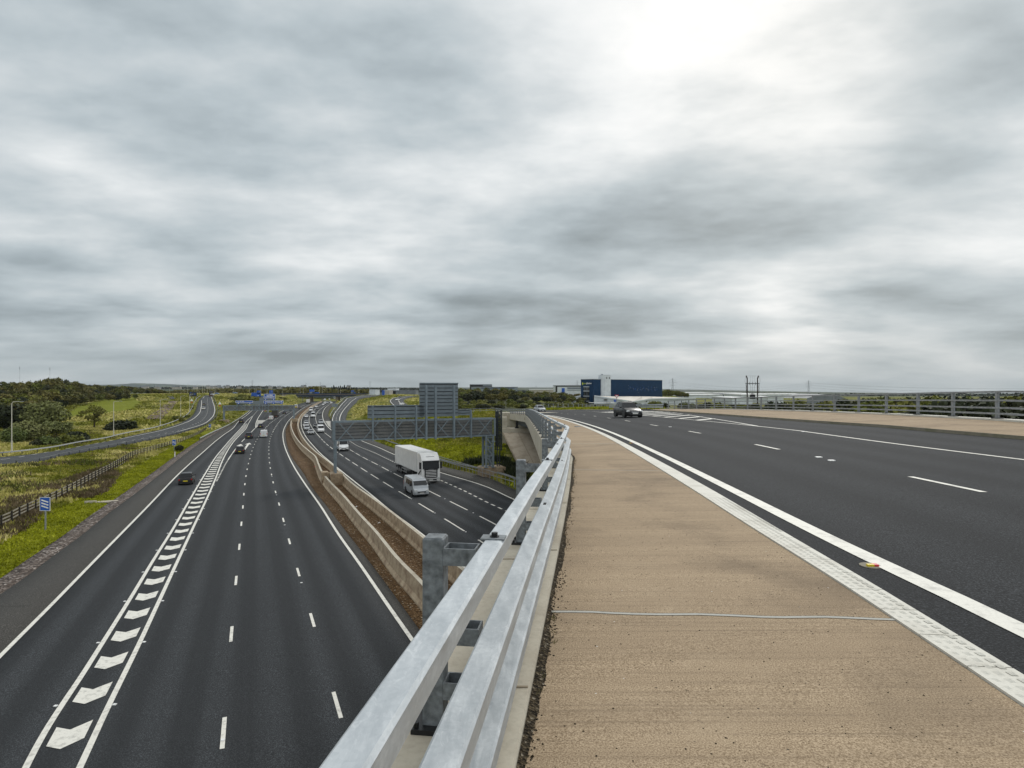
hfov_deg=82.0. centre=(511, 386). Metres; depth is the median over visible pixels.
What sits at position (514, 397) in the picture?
broadleaf tree
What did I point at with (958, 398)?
broadleaf tree
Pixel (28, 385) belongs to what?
broadleaf tree
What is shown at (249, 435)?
suv car
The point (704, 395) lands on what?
warehouse
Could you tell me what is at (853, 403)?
broadleaf tree
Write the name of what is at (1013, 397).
broadleaf tree
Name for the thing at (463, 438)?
grass
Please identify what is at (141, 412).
grass
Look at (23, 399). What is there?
broadleaf tree
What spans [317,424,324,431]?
white van
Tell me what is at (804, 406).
broadleaf tree
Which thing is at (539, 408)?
suv car
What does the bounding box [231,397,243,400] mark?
bush
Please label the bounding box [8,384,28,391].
broadleaf tree
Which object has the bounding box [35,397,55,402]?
broadleaf tree
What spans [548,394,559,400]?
broadleaf tree
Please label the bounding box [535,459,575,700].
weeds
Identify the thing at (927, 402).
broadleaf tree
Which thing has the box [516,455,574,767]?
dirt strip
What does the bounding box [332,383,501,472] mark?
sign gantry
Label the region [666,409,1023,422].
deck edge
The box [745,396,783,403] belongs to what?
warehouse
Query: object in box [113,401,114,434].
lamp column
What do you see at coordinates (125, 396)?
broadleaf tree
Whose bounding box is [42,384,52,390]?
broadleaf tree
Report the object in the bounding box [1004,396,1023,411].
broadleaf tree
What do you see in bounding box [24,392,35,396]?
broadleaf tree
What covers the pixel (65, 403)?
broadleaf tree
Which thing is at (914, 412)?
bush
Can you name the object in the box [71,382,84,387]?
broadleaf tree
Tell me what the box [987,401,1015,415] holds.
broadleaf tree
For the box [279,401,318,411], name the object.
motorway far carriageway
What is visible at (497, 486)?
oncoming hard shoulder
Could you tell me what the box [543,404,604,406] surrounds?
palisade fence
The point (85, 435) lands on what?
bush
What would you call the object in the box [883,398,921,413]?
broadleaf tree
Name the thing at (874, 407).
broadleaf tree
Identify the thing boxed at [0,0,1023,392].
sky
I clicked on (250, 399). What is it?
bush
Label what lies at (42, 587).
hard shoulder
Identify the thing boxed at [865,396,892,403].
broadleaf tree
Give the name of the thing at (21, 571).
filter drain gravel
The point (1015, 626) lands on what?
bridge lane marking
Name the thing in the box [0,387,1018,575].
ground
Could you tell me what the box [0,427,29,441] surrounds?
willow tree
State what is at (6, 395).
broadleaf tree
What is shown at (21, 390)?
broadleaf tree
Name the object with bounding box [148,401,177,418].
earth track
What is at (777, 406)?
broadleaf tree
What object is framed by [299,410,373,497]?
oncoming edge strip
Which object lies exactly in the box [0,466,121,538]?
weeds
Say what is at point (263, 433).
panel van
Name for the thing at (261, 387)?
distant wood
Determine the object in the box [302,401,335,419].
oncoming far carriageway
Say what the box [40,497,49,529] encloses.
countdown marker
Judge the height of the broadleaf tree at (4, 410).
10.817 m
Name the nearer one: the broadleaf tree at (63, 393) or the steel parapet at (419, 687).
the steel parapet at (419, 687)
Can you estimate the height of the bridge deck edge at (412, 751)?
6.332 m
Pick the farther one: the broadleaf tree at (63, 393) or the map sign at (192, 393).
the map sign at (192, 393)
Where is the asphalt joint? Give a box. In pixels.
[0,456,278,606]
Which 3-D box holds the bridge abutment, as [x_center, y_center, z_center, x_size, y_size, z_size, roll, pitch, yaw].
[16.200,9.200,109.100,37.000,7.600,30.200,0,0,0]
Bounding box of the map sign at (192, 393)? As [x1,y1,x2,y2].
[189,392,196,395]
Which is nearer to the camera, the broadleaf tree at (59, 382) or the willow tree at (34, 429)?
the willow tree at (34, 429)
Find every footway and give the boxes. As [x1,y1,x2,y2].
[516,413,1023,767]
[654,409,1023,435]
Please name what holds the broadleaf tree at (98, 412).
on the ground at (122, 404)
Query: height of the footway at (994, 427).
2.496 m
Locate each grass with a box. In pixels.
[0,426,199,544]
[0,434,206,577]
[57,393,418,430]
[376,410,533,486]
[434,409,494,450]
[545,406,665,409]
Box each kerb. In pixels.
[539,414,1023,706]
[644,409,1023,439]
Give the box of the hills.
[92,383,352,387]
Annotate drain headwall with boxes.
[84,500,117,502]
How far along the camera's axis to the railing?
149.92 m
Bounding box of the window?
[583,387,592,403]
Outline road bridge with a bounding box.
[280,393,369,401]
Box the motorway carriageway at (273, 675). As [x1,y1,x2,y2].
[0,412,410,767]
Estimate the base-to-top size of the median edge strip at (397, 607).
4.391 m
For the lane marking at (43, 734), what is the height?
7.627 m
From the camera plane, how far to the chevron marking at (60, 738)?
25.12 m
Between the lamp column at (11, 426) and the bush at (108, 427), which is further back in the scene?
the bush at (108, 427)
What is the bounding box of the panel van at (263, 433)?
[260,430,268,436]
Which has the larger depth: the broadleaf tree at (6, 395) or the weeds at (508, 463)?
the broadleaf tree at (6, 395)
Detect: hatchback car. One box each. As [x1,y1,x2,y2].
[178,472,195,484]
[235,446,244,453]
[613,401,642,417]
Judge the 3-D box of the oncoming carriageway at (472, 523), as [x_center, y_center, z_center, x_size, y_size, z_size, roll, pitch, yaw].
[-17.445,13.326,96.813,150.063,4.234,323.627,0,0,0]
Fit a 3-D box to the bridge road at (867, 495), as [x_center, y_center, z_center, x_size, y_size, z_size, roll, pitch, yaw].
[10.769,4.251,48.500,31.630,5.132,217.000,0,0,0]
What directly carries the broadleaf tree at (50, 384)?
on the ground at (122, 404)
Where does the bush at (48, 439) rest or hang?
on the ground at (122, 404)
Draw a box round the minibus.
[403,474,429,495]
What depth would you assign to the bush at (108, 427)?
187.01 m
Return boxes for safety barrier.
[0,395,200,455]
[0,396,217,462]
[199,410,250,439]
[386,440,526,482]
[609,404,663,409]
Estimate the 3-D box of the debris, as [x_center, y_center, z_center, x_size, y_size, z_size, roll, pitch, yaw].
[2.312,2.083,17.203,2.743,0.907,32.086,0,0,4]
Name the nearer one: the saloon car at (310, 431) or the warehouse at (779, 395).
the saloon car at (310, 431)
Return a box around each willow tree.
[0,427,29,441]
[9,419,50,440]
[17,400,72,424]
[41,421,74,436]
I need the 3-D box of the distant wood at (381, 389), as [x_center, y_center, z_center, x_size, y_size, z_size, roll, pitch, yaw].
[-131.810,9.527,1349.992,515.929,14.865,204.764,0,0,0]
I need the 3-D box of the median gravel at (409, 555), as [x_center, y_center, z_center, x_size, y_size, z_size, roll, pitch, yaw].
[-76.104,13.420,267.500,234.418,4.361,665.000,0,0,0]
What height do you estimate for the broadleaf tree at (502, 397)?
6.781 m
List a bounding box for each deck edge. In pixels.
[391,413,572,767]
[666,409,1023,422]
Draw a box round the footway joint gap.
[552,610,871,617]
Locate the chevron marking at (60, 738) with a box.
[47,424,246,748]
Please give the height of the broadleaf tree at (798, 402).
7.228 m
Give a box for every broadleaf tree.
[0,393,13,399]
[0,398,21,404]
[0,404,30,431]
[0,412,12,427]
[1,384,13,390]
[3,389,20,395]
[4,402,27,406]
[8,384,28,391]
[9,393,28,398]
[14,388,33,393]
[17,397,27,402]
[21,382,32,389]
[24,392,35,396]
[27,386,41,394]
[28,395,45,401]
[31,383,45,388]
[35,389,48,394]
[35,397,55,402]
[41,391,66,400]
[42,377,55,383]
[42,380,58,387]
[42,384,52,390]
[45,389,59,393]
[51,384,62,391]
[52,397,68,406]
[53,377,64,383]
[56,380,65,389]
[59,392,73,395]
[60,394,82,406]
[65,385,75,389]
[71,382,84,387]
[74,395,91,403]
[76,404,107,426]
[86,395,95,401]
[93,394,105,399]
[104,393,116,399]
[113,394,122,399]
[121,394,130,399]
[461,393,474,401]
[472,393,485,400]
[484,393,496,400]
[490,390,499,398]
[497,393,507,400]
[507,394,519,400]
[531,396,541,401]
[540,396,552,401]
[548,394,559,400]
[574,402,584,406]
[701,402,712,408]
[710,402,731,408]
[743,405,762,408]
[764,401,789,409]
[784,399,805,409]
[789,405,829,410]
[798,403,816,409]
[815,399,841,410]
[836,399,850,409]
[839,401,861,410]
[846,397,890,412]
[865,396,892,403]
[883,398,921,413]
[910,399,982,417]
[920,397,941,405]
[921,395,950,403]
[943,396,969,403]
[943,401,1007,418]
[970,398,993,401]
[979,396,994,399]
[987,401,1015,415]
[990,398,1009,404]
[994,394,1023,402]
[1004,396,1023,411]
[1016,406,1023,417]
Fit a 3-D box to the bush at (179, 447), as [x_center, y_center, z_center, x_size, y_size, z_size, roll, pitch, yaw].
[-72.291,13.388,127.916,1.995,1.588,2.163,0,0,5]
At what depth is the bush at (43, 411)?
166.20 m
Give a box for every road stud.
[53,452,354,740]
[629,431,880,568]
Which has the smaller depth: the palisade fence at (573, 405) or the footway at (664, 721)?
the footway at (664, 721)
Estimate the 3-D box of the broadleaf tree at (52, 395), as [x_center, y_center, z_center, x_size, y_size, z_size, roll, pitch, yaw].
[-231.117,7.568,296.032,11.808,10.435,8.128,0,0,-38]
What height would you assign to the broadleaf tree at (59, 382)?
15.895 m
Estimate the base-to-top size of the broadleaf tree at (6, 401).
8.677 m
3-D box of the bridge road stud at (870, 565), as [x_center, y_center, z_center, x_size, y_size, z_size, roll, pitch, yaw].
[7.113,2.101,20.426,6.927,0.666,29.796,0,0,22]
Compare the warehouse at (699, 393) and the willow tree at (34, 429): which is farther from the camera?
the warehouse at (699, 393)
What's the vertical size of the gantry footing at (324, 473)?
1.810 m
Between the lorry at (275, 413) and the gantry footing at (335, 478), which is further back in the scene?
the lorry at (275, 413)
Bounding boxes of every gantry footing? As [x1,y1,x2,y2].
[321,471,328,483]
[329,471,342,484]
[477,465,505,477]
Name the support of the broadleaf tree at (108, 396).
on the ground at (122, 404)
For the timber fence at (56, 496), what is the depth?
75.08 m
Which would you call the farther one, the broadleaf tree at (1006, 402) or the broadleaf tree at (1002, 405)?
the broadleaf tree at (1006, 402)
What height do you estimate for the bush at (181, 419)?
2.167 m
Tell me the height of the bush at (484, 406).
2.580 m
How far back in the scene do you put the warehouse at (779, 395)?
599.50 m
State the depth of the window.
402.82 m
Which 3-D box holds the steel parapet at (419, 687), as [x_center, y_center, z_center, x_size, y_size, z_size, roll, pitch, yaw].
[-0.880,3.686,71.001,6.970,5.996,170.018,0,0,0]
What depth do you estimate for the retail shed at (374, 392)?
900.00 m
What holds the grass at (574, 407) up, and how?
on the ground at (122, 404)
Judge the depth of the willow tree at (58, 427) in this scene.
159.51 m
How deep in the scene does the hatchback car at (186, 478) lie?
76.76 m
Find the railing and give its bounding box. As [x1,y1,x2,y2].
[469,408,491,412]
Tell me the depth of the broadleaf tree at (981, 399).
107.76 m
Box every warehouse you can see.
[529,389,552,393]
[674,392,712,395]
[677,394,722,397]
[712,397,752,403]
[713,393,748,396]
[724,394,768,396]
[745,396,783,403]
[768,394,791,397]
[786,394,845,403]
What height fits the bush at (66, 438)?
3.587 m
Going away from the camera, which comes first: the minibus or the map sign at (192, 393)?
the minibus
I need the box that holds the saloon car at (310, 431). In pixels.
[307,429,313,434]
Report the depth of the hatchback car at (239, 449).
120.23 m
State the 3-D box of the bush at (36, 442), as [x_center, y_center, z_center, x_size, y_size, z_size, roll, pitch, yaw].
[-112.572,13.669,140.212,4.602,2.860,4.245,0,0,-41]
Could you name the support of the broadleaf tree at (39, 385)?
on the ground at (122, 404)
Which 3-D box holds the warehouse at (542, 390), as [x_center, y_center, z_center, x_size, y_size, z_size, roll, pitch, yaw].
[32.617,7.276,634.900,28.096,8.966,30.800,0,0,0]
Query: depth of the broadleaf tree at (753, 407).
127.51 m
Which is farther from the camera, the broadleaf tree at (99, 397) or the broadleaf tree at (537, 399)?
the broadleaf tree at (99, 397)
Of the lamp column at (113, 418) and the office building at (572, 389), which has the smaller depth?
the lamp column at (113, 418)
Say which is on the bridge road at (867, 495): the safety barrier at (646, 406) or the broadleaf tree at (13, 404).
the safety barrier at (646, 406)
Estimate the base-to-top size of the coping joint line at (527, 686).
1.712 m
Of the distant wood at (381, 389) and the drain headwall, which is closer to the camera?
the drain headwall
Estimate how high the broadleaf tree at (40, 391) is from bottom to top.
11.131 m
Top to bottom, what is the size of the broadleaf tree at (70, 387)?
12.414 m
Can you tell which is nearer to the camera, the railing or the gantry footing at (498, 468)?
the gantry footing at (498, 468)
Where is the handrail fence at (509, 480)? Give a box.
[439,456,514,486]
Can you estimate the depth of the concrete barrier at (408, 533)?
54.33 m
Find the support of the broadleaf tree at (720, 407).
on the ground at (122, 404)
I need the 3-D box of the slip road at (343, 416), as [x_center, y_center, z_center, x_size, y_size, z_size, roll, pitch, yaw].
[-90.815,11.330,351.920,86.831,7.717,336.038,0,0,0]
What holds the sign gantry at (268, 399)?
on the ground at (122, 404)
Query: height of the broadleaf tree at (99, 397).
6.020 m
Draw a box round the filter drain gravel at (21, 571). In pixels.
[0,425,230,593]
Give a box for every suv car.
[245,432,252,438]
[534,405,545,411]
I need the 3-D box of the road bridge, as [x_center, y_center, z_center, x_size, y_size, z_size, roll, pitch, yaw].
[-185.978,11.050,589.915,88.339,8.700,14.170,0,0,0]
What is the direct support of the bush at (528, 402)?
on the ground at (122, 404)
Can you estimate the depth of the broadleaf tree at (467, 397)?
337.92 m
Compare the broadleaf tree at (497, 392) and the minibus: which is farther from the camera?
the broadleaf tree at (497, 392)
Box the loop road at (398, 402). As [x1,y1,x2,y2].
[390,396,416,404]
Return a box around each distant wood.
[136,385,418,388]
[174,386,368,397]
[358,388,526,392]
[749,393,1023,395]
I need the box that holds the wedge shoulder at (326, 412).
[323,402,336,419]
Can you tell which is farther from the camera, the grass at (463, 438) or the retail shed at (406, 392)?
the retail shed at (406, 392)
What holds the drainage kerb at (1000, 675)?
on the bridge road at (867, 495)
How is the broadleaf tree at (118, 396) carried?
on the ground at (122, 404)
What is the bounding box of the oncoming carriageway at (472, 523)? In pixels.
[301,420,513,545]
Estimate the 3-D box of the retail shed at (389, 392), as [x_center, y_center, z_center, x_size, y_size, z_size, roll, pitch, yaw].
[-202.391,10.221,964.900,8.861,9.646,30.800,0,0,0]
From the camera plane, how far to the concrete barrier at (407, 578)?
43.14 m
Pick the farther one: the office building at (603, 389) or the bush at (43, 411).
the office building at (603, 389)
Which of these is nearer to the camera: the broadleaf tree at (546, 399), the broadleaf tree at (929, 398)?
the broadleaf tree at (929, 398)
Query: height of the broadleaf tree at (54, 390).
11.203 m
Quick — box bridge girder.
[518,421,529,431]
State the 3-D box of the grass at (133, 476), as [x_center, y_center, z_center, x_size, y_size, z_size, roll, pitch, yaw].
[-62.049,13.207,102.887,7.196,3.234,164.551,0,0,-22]
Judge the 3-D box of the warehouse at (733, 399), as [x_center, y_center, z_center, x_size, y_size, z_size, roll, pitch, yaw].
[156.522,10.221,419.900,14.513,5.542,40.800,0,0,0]
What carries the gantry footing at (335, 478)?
on the ground at (122, 404)
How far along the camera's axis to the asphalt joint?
31.61 m
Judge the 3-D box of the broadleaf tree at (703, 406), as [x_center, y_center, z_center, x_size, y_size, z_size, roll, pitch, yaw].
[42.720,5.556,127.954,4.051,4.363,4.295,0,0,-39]
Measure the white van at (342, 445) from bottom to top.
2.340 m
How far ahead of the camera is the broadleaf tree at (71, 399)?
324.44 m
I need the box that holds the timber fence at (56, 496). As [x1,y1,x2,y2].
[0,422,215,527]
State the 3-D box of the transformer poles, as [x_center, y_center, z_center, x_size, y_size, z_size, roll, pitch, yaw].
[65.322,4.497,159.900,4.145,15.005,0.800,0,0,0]
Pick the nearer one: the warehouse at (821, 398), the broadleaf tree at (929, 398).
the broadleaf tree at (929, 398)
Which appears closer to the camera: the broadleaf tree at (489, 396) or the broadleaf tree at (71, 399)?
the broadleaf tree at (71, 399)
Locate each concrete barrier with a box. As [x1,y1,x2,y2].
[290,420,422,611]
[297,401,463,583]
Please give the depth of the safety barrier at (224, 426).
207.61 m
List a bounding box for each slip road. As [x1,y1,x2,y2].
[0,395,215,464]
[331,395,382,430]
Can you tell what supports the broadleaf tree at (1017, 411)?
on the ground at (122, 404)
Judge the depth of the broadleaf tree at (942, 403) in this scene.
76.58 m
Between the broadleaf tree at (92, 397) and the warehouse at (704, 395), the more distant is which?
the warehouse at (704, 395)
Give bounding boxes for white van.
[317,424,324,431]
[337,441,349,450]
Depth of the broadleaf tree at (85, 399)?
370.59 m
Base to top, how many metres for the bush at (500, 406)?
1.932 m
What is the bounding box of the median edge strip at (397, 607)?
[283,401,418,637]
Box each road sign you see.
[251,393,260,396]
[332,404,337,418]
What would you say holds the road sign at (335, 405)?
on the ground at (122, 404)
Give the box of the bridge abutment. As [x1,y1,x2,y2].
[502,412,551,462]
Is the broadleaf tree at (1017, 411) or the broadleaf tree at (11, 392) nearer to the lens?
the broadleaf tree at (1017, 411)
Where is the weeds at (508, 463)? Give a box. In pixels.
[461,454,531,481]
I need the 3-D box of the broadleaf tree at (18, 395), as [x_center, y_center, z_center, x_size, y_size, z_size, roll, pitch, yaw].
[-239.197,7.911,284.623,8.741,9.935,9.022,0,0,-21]
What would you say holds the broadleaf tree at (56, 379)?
on the ground at (122, 404)
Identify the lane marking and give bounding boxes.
[0,395,513,767]
[549,411,1023,637]
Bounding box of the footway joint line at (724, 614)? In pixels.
[553,469,893,619]
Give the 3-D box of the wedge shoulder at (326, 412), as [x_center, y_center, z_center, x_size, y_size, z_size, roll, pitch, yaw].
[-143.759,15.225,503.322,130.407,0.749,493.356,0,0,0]
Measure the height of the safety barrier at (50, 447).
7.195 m
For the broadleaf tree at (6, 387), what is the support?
on the ground at (122, 404)
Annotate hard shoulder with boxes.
[0,410,251,652]
[362,440,515,498]
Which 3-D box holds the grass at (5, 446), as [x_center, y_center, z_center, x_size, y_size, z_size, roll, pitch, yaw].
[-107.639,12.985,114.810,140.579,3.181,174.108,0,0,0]
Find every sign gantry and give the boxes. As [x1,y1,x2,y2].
[223,394,294,419]
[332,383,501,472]
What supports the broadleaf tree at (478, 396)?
on the ground at (122, 404)
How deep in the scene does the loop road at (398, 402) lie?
392.45 m
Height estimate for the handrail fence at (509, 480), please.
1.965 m
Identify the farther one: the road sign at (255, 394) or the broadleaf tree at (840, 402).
the road sign at (255, 394)
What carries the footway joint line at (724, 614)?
on the footway at (664, 721)
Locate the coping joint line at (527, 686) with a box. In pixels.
[516,425,570,687]
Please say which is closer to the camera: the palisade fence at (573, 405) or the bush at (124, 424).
the bush at (124, 424)
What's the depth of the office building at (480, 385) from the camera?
800.00 m
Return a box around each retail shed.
[369,390,379,394]
[385,390,392,394]
[393,390,418,394]
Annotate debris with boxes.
[525,452,982,767]
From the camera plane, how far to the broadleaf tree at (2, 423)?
161.61 m
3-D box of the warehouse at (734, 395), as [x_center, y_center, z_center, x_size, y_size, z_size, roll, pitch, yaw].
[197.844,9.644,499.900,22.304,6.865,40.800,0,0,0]
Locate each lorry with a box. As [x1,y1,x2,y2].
[272,410,278,417]
[395,445,441,481]
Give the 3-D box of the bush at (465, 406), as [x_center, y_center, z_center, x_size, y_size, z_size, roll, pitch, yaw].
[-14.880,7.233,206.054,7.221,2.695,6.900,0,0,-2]
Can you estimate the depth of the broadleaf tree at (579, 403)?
261.10 m
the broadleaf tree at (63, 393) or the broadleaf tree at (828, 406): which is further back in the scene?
the broadleaf tree at (63, 393)
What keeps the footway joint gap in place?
on the footway at (664, 721)
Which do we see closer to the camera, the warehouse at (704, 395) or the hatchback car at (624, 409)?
the hatchback car at (624, 409)
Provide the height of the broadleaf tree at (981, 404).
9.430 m
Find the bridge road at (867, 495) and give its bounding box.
[537,409,1023,673]
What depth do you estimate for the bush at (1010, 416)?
77.57 m
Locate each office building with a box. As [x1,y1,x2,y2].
[470,384,491,388]
[471,387,517,390]
[553,374,695,404]
[553,385,580,395]
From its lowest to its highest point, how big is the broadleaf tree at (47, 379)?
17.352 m
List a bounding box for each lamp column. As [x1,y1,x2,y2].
[11,401,23,452]
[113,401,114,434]
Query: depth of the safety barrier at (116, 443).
136.62 m
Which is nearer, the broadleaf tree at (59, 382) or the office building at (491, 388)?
the broadleaf tree at (59, 382)
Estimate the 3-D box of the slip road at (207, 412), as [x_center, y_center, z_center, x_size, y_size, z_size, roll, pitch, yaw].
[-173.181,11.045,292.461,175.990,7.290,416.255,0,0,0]
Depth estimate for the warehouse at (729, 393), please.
659.50 m
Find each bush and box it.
[29,439,45,445]
[35,435,62,444]
[58,434,87,443]
[66,431,90,441]
[104,425,119,430]
[105,419,137,429]
[175,445,183,450]
[176,417,185,421]
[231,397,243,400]
[243,396,263,400]
[459,403,476,409]
[476,403,490,408]
[494,405,504,408]
[524,400,533,404]
[889,408,937,414]
[994,410,1023,419]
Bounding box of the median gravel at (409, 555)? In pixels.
[286,404,452,629]
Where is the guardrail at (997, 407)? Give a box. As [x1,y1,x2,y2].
[667,391,1023,418]
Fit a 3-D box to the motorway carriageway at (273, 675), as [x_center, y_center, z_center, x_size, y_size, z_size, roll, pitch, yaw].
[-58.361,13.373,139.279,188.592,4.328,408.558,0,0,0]
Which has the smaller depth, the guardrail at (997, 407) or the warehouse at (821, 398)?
the guardrail at (997, 407)
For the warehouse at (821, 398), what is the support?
on the ground at (122, 404)
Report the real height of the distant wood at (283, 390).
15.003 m
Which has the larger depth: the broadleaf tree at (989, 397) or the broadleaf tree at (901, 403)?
the broadleaf tree at (989, 397)
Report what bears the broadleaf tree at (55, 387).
on the ground at (122, 404)
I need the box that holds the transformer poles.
[745,376,759,403]
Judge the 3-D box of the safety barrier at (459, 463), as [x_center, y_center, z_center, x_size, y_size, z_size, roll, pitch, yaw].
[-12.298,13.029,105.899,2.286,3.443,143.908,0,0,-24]
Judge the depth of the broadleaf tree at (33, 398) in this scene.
273.28 m
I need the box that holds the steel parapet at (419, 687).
[319,408,570,767]
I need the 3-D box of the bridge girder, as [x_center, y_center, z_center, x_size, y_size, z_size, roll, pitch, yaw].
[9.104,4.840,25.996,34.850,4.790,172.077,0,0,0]
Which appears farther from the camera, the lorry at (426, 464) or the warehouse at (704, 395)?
the warehouse at (704, 395)
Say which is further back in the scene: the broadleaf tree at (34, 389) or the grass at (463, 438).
the broadleaf tree at (34, 389)
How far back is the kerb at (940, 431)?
27.56 m
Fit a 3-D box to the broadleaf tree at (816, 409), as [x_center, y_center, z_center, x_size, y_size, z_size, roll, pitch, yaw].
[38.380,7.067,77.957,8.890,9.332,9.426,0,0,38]
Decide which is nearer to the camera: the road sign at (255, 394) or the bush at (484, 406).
the bush at (484, 406)

